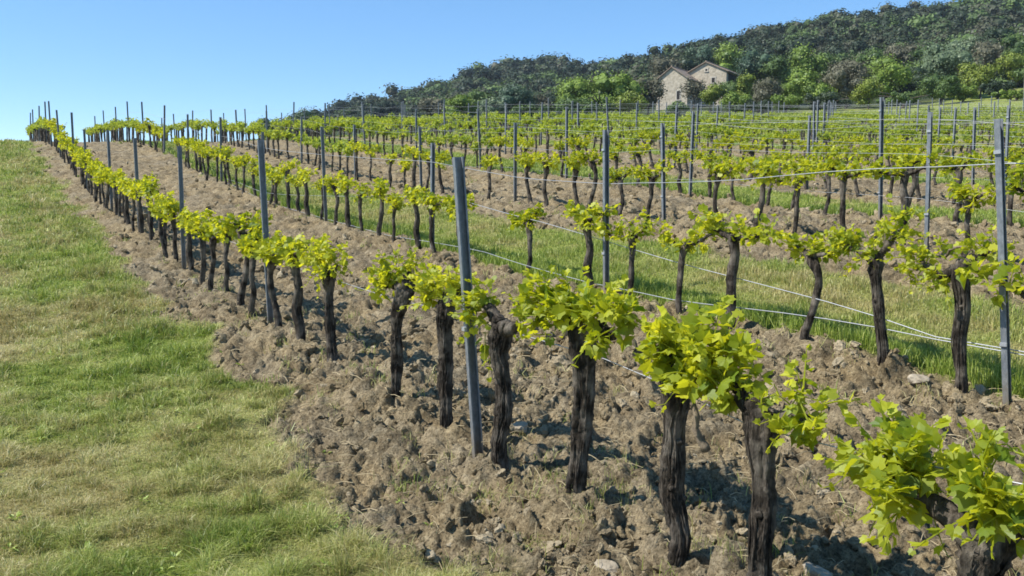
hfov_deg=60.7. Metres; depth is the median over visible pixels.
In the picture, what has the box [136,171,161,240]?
vine
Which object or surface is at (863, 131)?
vine
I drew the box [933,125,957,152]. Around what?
vine
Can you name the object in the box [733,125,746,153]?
vine
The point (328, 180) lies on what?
vine
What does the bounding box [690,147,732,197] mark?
vine
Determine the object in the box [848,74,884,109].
bush
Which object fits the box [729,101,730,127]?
trellis post
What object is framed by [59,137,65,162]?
vine
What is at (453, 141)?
vine
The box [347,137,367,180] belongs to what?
vine
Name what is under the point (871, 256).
vine
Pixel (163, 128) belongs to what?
trellis post
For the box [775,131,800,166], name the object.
vine
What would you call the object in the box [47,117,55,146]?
vine
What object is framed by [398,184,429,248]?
vine
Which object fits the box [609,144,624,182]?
vine
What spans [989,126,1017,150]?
vine
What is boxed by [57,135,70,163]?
vine
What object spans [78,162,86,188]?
vine
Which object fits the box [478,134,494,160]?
vine
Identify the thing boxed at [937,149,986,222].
vine
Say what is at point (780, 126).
vine
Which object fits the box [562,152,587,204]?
vine
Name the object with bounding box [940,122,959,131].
vine
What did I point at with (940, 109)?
trellis post
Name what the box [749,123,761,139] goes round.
vine
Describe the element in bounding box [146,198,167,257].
vine
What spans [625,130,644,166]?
vine
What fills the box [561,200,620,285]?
vine
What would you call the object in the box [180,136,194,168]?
vine
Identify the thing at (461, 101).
tree
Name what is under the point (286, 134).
vine
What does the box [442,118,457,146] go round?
vine
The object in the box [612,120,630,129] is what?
vine
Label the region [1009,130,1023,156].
vine
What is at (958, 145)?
vine
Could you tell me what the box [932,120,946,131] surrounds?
vine
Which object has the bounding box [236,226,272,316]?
vine
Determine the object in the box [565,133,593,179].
vine
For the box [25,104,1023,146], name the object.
distant vines
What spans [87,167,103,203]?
vine
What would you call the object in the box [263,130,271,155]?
vine
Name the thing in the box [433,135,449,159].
vine
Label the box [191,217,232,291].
vine
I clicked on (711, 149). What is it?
vine
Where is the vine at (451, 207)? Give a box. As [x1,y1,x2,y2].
[446,193,478,239]
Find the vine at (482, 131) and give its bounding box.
[473,123,488,151]
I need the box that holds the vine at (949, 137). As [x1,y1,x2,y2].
[935,133,958,160]
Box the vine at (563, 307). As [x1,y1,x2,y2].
[501,264,646,493]
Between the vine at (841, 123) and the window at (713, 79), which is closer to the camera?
the vine at (841, 123)
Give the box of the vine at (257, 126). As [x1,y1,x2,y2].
[252,123,264,152]
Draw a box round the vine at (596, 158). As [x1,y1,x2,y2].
[572,145,615,211]
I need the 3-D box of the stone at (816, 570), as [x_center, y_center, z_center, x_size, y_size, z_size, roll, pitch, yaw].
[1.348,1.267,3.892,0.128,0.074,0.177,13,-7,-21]
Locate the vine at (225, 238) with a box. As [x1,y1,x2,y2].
[212,219,239,291]
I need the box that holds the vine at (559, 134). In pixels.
[550,124,570,159]
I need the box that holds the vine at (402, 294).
[354,244,431,398]
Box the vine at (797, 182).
[768,157,819,233]
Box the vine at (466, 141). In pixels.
[456,133,476,165]
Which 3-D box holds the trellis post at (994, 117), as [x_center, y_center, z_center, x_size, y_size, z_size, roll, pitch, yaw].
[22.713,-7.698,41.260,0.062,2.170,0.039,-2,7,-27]
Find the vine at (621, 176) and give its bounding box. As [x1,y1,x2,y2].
[609,165,637,215]
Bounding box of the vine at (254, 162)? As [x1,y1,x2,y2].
[242,154,266,195]
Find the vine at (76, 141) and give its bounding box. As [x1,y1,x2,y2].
[64,136,79,168]
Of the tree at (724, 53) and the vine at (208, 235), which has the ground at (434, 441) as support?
the tree at (724, 53)
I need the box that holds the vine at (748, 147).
[740,137,768,180]
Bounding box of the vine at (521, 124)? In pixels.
[508,118,523,137]
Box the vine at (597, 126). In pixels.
[588,124,600,148]
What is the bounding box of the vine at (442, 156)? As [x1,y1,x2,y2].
[435,149,451,193]
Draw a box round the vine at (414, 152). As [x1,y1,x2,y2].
[401,144,427,187]
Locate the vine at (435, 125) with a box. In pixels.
[429,117,440,143]
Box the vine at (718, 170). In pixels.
[697,156,748,224]
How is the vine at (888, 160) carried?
attached to the trellis wire
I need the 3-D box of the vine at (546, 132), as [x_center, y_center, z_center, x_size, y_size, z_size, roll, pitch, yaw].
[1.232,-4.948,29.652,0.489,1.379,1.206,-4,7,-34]
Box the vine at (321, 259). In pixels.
[299,233,352,361]
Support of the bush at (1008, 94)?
on the ground at (434, 441)
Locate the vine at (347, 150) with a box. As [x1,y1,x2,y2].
[339,144,353,178]
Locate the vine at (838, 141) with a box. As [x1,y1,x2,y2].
[818,136,845,159]
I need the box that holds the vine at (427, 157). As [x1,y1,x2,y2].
[419,149,437,192]
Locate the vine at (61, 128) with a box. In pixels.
[52,125,64,152]
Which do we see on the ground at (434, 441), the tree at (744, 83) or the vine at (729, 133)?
the tree at (744, 83)
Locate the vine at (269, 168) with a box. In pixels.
[265,165,278,203]
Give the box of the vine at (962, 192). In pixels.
[945,172,995,256]
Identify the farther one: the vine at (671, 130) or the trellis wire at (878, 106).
the trellis wire at (878, 106)
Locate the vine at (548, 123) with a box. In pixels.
[539,120,555,139]
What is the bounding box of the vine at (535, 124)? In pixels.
[529,118,547,145]
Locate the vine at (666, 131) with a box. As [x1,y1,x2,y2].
[647,127,668,154]
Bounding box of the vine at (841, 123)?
[832,119,850,140]
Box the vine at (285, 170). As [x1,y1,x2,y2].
[270,157,300,209]
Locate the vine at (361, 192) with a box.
[349,180,374,230]
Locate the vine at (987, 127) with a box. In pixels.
[976,123,993,147]
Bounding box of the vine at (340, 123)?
[335,118,348,142]
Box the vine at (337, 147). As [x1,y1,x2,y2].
[330,140,345,173]
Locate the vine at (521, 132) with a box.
[517,127,527,154]
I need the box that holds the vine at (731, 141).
[713,128,743,176]
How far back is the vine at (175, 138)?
31.21 m
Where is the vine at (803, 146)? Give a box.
[793,138,811,166]
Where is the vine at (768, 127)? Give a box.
[763,125,777,147]
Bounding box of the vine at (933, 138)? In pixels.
[922,134,937,144]
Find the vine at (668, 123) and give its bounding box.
[659,119,673,144]
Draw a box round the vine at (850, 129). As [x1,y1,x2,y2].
[840,124,857,154]
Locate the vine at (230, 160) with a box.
[224,155,241,189]
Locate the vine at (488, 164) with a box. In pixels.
[480,153,503,199]
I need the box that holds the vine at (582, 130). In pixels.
[576,121,594,158]
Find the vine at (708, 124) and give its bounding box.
[702,120,714,142]
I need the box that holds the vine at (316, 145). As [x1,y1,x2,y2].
[310,133,328,169]
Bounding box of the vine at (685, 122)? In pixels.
[672,118,689,148]
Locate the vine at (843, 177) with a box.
[817,145,881,230]
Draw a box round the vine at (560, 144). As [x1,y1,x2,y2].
[552,137,576,176]
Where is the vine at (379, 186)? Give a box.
[368,176,389,235]
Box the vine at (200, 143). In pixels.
[186,139,208,172]
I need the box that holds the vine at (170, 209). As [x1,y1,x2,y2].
[151,190,186,261]
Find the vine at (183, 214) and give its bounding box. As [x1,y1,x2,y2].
[172,207,198,270]
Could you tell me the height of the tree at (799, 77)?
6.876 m
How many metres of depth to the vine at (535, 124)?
36.54 m
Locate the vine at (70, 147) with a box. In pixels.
[64,143,78,175]
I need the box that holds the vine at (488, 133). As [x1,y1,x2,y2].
[485,128,493,151]
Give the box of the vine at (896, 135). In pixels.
[875,128,900,158]
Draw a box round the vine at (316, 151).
[306,137,327,165]
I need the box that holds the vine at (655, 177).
[629,158,673,219]
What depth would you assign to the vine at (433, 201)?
13.43 m
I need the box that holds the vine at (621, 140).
[610,135,628,153]
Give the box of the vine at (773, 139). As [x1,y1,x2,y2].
[765,130,782,154]
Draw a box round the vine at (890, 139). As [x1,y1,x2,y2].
[856,136,896,178]
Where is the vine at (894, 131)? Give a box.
[886,127,900,149]
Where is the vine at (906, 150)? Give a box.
[901,147,939,201]
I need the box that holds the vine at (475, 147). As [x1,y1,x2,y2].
[469,141,481,167]
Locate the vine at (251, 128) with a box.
[247,122,256,150]
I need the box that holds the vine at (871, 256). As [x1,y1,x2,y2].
[814,193,934,365]
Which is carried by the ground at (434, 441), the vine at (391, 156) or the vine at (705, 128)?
the vine at (705, 128)
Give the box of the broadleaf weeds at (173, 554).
[0,263,432,575]
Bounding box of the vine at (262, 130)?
[255,128,265,153]
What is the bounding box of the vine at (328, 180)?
[322,170,344,224]
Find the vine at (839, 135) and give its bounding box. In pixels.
[830,125,863,163]
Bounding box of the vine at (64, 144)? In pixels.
[61,136,71,162]
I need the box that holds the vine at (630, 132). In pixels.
[620,126,639,150]
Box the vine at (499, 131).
[491,126,504,135]
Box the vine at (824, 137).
[815,129,835,158]
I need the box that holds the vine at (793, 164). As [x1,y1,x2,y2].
[779,153,820,209]
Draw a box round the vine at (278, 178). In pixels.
[266,173,282,207]
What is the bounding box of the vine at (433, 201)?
[416,187,452,252]
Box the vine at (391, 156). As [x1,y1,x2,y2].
[380,153,400,185]
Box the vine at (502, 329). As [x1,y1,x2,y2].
[433,275,533,473]
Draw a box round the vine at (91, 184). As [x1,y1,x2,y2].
[85,159,94,195]
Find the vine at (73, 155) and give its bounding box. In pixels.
[70,148,78,176]
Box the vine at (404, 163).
[397,154,416,189]
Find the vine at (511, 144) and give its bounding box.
[504,134,521,174]
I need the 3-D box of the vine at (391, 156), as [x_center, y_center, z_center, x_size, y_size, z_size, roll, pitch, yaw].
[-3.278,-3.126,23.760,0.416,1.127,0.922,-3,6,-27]
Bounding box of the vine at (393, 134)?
[389,130,400,153]
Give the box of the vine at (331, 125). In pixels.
[329,120,338,143]
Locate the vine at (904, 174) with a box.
[854,146,949,245]
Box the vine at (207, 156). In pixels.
[198,146,215,180]
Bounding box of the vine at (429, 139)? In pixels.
[424,135,436,146]
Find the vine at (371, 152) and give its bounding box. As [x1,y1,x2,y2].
[362,141,382,180]
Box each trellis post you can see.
[32,109,33,141]
[38,106,39,140]
[44,102,46,141]
[48,101,52,146]
[55,110,60,156]
[70,112,74,166]
[83,129,87,189]
[106,130,112,208]
[115,107,116,140]
[126,101,128,141]
[133,138,138,232]
[141,102,144,144]
[163,105,164,151]
[177,146,185,268]
[187,114,188,167]
[210,109,212,142]
[219,117,222,181]
[235,110,237,146]
[244,109,246,140]
[257,140,273,323]
[265,111,267,151]
[293,102,294,141]
[301,117,302,162]
[320,127,327,220]
[324,103,325,144]
[353,125,355,179]
[362,104,365,150]
[401,102,402,128]
[415,109,416,159]
[418,127,422,187]
[430,143,434,248]
[443,104,446,147]
[452,157,483,457]
[477,109,481,168]
[504,104,506,153]
[513,122,516,201]
[519,101,520,135]
[540,103,542,144]
[565,107,567,178]
[577,103,578,157]
[601,130,608,290]
[606,97,609,147]
[636,103,637,136]
[658,100,659,134]
[660,123,665,220]
[673,106,677,167]
[688,111,694,196]
[695,103,698,158]
[715,105,718,152]
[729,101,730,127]
[806,115,810,189]
[812,101,815,155]
[815,100,818,158]
[822,102,825,151]
[827,101,828,141]
[878,97,883,218]
[908,100,910,139]
[916,100,918,136]
[924,112,932,249]
[937,107,941,153]
[951,107,956,160]
[971,107,976,184]
[991,101,995,139]
[993,118,1011,404]
[1005,105,1010,195]
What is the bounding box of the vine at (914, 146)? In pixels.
[893,141,921,168]
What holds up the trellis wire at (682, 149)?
attached to the trellis post
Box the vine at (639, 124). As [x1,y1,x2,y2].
[631,119,649,142]
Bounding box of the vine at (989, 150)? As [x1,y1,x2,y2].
[980,144,1011,186]
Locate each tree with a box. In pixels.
[283,106,315,132]
[417,94,446,116]
[442,93,478,126]
[467,88,495,118]
[476,97,507,117]
[494,83,540,117]
[552,74,596,113]
[588,64,648,111]
[635,73,667,114]
[644,54,683,80]
[675,51,704,70]
[676,76,707,110]
[682,43,717,62]
[698,81,726,111]
[712,41,747,72]
[729,45,775,92]
[736,69,757,96]
[758,54,793,84]
[770,40,799,68]
[779,65,820,96]
[784,41,831,84]
[814,50,840,78]
[816,54,876,108]
[852,45,887,67]
[863,52,920,105]
[883,41,924,65]
[896,64,932,99]
[900,47,926,68]
[913,39,982,99]
[941,33,980,53]
[957,62,978,82]
[965,35,1011,83]
[968,22,1021,50]
[989,49,1023,82]
[996,29,1023,72]
[1012,66,1023,79]
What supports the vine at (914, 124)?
attached to the trellis post at (917, 115)
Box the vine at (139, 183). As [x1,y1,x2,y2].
[128,174,159,236]
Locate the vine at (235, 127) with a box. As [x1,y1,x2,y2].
[227,121,241,146]
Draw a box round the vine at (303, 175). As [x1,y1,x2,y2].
[292,167,318,216]
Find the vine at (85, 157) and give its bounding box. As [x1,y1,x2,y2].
[76,149,93,192]
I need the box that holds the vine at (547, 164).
[529,151,560,206]
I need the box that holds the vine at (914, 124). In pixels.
[908,120,924,141]
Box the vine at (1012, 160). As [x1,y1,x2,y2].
[1008,150,1023,185]
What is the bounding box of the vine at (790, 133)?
[783,130,800,154]
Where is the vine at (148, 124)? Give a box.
[143,117,155,147]
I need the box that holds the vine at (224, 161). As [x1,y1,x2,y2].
[215,151,226,184]
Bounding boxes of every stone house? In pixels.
[656,65,700,109]
[687,60,740,105]
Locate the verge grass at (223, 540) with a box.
[0,137,517,575]
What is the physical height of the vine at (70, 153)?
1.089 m
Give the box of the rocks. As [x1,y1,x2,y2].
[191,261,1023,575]
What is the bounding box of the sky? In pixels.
[0,0,962,141]
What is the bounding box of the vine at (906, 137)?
[896,127,919,147]
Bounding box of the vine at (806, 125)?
[804,122,825,139]
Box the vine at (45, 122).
[42,119,56,145]
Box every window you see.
[675,90,680,100]
[710,76,715,83]
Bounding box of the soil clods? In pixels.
[36,137,1023,575]
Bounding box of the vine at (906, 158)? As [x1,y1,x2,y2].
[890,144,940,207]
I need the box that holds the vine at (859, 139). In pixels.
[842,134,866,172]
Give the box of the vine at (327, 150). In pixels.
[325,139,347,171]
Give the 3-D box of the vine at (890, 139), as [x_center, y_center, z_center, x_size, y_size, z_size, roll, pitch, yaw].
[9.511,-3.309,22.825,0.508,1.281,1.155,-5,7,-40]
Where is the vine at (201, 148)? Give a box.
[195,146,207,174]
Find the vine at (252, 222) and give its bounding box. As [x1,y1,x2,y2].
[216,209,273,305]
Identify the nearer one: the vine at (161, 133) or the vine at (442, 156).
the vine at (442, 156)
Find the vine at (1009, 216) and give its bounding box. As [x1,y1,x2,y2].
[983,154,1023,226]
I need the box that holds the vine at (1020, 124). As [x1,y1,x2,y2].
[1015,119,1023,145]
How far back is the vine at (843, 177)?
11.18 m
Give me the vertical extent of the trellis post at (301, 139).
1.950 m
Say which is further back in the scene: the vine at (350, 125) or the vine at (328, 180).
the vine at (350, 125)
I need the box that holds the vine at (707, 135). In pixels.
[698,127,718,154]
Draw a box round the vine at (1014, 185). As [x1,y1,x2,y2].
[1005,160,1023,202]
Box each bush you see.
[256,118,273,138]
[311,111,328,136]
[509,103,551,117]
[533,93,554,118]
[551,96,600,114]
[578,91,618,121]
[613,88,649,113]
[664,101,689,114]
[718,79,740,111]
[718,90,751,113]
[735,98,777,113]
[748,76,783,101]
[770,93,803,111]
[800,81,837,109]
[802,91,853,111]
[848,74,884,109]
[876,91,928,108]
[916,71,964,104]
[946,84,979,101]
[961,63,999,98]
[978,79,1017,98]
[991,89,1022,100]
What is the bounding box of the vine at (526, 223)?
[506,202,546,277]
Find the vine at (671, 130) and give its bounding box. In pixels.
[665,123,690,154]
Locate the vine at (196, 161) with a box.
[186,139,201,170]
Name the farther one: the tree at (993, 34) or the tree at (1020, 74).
the tree at (993, 34)
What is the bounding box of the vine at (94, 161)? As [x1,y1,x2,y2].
[87,158,105,198]
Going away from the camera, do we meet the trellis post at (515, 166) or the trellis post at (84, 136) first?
the trellis post at (515, 166)
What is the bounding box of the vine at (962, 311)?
[877,225,1018,392]
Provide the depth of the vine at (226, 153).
24.74 m
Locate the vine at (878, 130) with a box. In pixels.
[868,121,893,147]
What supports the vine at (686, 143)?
attached to the trellis post at (676, 124)
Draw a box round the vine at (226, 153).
[219,145,235,184]
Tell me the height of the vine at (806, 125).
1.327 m
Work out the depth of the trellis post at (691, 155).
18.69 m
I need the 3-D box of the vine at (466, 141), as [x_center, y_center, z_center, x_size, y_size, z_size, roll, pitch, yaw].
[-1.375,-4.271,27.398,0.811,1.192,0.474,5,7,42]
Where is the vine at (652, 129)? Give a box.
[645,122,658,146]
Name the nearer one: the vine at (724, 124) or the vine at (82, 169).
the vine at (82, 169)
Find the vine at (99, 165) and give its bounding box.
[85,161,105,202]
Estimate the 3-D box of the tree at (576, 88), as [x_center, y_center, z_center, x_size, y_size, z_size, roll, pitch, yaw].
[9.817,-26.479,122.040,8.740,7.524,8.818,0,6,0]
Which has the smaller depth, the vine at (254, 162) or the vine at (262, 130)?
the vine at (254, 162)
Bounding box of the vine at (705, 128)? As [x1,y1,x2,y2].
[695,123,713,150]
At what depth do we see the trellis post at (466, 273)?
5.43 m
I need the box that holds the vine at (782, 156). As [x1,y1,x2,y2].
[765,149,790,183]
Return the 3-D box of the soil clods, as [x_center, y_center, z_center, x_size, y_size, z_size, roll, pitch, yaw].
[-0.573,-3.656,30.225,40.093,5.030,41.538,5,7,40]
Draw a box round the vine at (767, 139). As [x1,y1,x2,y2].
[755,130,780,157]
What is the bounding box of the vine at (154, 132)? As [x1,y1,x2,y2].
[150,127,162,151]
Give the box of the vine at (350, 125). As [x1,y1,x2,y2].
[344,123,351,143]
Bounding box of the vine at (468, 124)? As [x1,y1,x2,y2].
[461,118,481,149]
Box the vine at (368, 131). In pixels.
[360,123,374,149]
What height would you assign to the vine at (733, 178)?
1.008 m
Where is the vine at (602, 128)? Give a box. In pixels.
[595,124,610,143]
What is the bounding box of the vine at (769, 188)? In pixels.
[757,151,781,205]
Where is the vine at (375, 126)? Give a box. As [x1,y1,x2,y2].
[370,121,385,153]
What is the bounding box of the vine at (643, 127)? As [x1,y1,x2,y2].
[639,123,653,152]
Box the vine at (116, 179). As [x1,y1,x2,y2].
[110,173,132,222]
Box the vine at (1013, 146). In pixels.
[1004,144,1023,156]
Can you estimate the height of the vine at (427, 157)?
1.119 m
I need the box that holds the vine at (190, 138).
[177,134,199,166]
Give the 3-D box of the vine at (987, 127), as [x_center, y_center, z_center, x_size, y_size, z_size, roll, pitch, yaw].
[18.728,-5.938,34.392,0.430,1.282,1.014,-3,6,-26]
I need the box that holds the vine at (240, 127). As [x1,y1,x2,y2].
[236,123,244,147]
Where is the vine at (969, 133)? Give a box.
[955,125,977,151]
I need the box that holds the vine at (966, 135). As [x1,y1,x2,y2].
[961,131,988,154]
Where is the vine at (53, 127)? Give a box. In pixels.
[49,124,57,150]
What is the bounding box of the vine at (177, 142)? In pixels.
[173,136,186,146]
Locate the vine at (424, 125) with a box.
[420,122,433,144]
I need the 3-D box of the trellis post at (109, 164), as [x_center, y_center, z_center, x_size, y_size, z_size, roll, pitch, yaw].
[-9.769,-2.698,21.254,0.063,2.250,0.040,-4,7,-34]
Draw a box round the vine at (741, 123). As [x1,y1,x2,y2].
[731,118,749,143]
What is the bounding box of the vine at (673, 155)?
[665,149,695,192]
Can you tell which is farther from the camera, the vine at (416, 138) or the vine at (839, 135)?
the vine at (416, 138)
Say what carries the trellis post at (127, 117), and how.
on the ground at (434, 441)
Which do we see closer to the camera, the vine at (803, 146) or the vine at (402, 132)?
the vine at (803, 146)
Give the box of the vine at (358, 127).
[345,122,361,142]
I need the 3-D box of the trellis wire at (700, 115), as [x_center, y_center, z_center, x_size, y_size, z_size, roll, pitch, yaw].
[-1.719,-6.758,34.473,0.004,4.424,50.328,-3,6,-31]
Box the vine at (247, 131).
[244,127,250,149]
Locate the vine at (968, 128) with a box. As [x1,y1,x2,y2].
[965,124,981,138]
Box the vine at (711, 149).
[697,137,729,172]
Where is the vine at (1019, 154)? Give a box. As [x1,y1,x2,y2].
[965,151,1021,206]
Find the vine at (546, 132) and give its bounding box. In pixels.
[538,123,560,157]
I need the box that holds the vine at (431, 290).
[397,262,476,428]
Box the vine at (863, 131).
[855,123,884,140]
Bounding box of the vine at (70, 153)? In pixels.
[62,144,76,170]
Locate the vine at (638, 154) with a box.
[626,140,650,186]
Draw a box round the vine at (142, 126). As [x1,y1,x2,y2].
[137,123,145,144]
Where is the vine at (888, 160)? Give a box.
[884,135,901,166]
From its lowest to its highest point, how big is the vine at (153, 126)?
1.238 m
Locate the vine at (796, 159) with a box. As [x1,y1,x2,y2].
[782,150,821,189]
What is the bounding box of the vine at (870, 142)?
[849,136,878,160]
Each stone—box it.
[513,421,527,433]
[594,559,618,571]
[802,562,832,575]
[907,374,929,383]
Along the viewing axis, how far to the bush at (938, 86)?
112.78 m
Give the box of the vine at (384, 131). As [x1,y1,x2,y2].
[378,126,391,156]
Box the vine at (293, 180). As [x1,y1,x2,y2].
[285,174,310,212]
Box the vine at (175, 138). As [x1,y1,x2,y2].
[171,136,178,158]
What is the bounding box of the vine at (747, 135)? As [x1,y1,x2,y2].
[737,128,757,159]
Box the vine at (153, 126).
[151,123,159,149]
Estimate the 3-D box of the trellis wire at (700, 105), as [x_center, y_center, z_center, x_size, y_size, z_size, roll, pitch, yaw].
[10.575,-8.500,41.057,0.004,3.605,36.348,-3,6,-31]
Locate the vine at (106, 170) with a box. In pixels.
[93,166,111,209]
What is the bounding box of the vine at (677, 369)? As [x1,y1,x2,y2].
[633,295,776,567]
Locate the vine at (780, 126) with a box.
[774,122,799,148]
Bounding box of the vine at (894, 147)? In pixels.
[872,134,909,193]
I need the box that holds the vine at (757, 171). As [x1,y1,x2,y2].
[739,155,778,227]
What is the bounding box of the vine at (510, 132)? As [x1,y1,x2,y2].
[506,125,513,153]
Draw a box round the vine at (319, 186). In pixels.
[312,175,333,219]
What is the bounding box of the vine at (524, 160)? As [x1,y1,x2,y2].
[514,151,539,203]
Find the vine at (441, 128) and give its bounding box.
[437,125,448,146]
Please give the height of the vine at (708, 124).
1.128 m
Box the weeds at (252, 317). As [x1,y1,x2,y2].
[28,135,1023,575]
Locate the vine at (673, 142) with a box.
[657,131,689,171]
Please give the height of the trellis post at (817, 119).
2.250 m
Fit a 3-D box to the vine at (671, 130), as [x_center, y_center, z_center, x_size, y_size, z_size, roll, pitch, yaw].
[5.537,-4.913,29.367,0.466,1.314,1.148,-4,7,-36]
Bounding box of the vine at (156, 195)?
[146,190,179,247]
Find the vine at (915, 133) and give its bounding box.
[906,128,921,151]
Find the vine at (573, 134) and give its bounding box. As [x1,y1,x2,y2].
[568,126,578,153]
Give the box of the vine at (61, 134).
[53,130,68,158]
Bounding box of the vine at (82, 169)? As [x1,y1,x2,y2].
[75,146,91,185]
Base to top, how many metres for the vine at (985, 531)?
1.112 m
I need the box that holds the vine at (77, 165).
[74,156,80,181]
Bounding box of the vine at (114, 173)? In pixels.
[106,168,124,215]
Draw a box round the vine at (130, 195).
[120,182,141,231]
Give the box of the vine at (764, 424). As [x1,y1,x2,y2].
[699,339,868,575]
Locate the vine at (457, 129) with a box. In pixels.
[454,123,467,149]
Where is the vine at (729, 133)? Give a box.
[716,124,737,158]
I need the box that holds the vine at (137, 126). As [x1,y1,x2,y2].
[135,122,142,143]
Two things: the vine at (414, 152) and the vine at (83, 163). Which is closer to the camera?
the vine at (414, 152)
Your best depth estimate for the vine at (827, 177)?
15.64 m
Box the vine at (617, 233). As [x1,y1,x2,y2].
[594,206,659,294]
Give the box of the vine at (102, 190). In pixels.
[92,166,104,206]
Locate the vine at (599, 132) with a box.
[594,129,614,161]
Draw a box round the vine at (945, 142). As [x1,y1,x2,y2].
[917,138,949,184]
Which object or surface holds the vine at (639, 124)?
attached to the trellis wire
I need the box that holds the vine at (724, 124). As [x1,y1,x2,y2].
[712,116,738,150]
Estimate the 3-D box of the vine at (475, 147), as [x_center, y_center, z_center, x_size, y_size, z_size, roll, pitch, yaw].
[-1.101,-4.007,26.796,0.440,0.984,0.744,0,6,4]
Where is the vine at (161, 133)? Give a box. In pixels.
[157,126,170,152]
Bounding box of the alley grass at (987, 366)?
[103,124,1023,398]
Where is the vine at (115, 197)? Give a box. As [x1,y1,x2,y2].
[101,170,127,215]
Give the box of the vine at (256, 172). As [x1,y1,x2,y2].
[251,163,272,197]
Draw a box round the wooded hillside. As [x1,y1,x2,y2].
[270,0,1023,138]
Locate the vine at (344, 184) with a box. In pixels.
[334,176,355,226]
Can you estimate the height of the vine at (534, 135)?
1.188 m
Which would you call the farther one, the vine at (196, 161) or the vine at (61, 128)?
the vine at (61, 128)
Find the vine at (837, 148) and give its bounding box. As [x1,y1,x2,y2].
[809,141,841,189]
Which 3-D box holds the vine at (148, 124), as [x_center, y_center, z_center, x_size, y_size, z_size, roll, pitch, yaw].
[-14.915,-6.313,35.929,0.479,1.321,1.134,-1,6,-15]
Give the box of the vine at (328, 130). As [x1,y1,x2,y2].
[324,125,335,144]
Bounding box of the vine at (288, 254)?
[263,230,329,340]
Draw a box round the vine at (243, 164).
[234,152,250,193]
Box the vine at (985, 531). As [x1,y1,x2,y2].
[813,393,1023,575]
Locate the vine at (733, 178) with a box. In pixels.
[722,158,745,199]
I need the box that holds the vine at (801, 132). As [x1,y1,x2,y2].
[794,125,807,148]
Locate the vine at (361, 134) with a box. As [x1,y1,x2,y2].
[359,132,372,138]
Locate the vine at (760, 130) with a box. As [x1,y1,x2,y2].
[742,124,769,153]
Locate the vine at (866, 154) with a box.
[839,144,873,196]
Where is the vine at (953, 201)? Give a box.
[940,153,981,204]
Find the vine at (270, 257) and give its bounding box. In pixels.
[247,234,282,326]
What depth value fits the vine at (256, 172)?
22.12 m
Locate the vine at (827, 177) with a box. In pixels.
[807,155,842,214]
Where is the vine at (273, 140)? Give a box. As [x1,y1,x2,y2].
[266,127,280,156]
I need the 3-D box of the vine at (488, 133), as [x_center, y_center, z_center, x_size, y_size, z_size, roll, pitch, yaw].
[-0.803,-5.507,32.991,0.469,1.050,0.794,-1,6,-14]
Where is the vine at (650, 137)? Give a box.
[638,129,659,168]
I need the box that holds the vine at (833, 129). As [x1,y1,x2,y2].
[825,123,845,146]
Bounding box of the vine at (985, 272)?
[946,244,1023,309]
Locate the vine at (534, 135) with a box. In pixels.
[528,124,542,152]
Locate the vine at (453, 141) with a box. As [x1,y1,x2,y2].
[441,131,464,164]
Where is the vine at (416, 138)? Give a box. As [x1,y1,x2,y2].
[413,127,432,143]
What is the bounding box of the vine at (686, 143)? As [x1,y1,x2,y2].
[674,134,701,172]
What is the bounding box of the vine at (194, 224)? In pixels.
[179,208,218,284]
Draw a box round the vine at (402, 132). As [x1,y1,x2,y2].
[398,127,411,158]
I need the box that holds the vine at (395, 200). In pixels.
[382,186,410,242]
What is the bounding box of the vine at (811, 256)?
[776,230,851,339]
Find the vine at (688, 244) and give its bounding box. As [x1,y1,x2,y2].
[647,214,737,314]
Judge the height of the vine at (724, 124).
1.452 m
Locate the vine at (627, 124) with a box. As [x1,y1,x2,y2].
[616,118,637,143]
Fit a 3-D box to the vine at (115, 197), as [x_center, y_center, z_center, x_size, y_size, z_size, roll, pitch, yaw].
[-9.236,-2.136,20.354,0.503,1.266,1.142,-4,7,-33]
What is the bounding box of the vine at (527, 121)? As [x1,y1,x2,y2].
[522,116,535,141]
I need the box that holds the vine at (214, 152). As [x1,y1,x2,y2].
[206,143,223,181]
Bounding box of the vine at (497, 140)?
[490,135,509,171]
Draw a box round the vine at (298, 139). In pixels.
[292,131,306,162]
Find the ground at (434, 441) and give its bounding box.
[0,37,1023,575]
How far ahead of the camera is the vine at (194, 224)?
12.31 m
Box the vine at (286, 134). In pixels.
[281,128,294,158]
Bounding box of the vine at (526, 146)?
[517,136,535,172]
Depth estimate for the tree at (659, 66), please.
166.30 m
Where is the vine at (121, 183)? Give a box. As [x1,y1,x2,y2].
[111,176,134,223]
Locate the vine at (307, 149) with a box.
[302,134,312,163]
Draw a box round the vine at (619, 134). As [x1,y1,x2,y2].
[611,127,625,150]
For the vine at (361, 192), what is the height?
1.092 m
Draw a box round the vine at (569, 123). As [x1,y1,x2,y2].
[559,120,573,145]
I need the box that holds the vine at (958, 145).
[942,137,978,159]
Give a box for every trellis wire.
[110,112,1023,183]
[141,196,1021,484]
[162,109,1017,131]
[168,128,1021,211]
[179,118,1012,162]
[226,109,1023,130]
[227,183,1023,355]
[228,125,995,180]
[232,180,1023,351]
[243,115,1008,146]
[282,114,1023,143]
[283,107,980,124]
[353,105,990,120]
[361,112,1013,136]
[391,126,953,171]
[407,104,1011,116]
[407,111,972,130]
[471,111,1005,126]
[474,104,980,113]
[544,103,916,110]
[599,103,990,108]
[662,111,990,119]
[676,105,1023,106]
[731,105,959,106]
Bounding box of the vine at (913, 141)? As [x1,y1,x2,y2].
[904,137,925,152]
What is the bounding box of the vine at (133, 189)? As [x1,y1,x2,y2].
[123,177,144,233]
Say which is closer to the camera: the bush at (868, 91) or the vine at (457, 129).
the vine at (457, 129)
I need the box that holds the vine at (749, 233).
[687,203,790,329]
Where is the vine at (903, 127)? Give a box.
[895,124,909,140]
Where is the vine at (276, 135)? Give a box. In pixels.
[269,129,282,158]
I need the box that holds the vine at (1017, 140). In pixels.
[1009,134,1023,149]

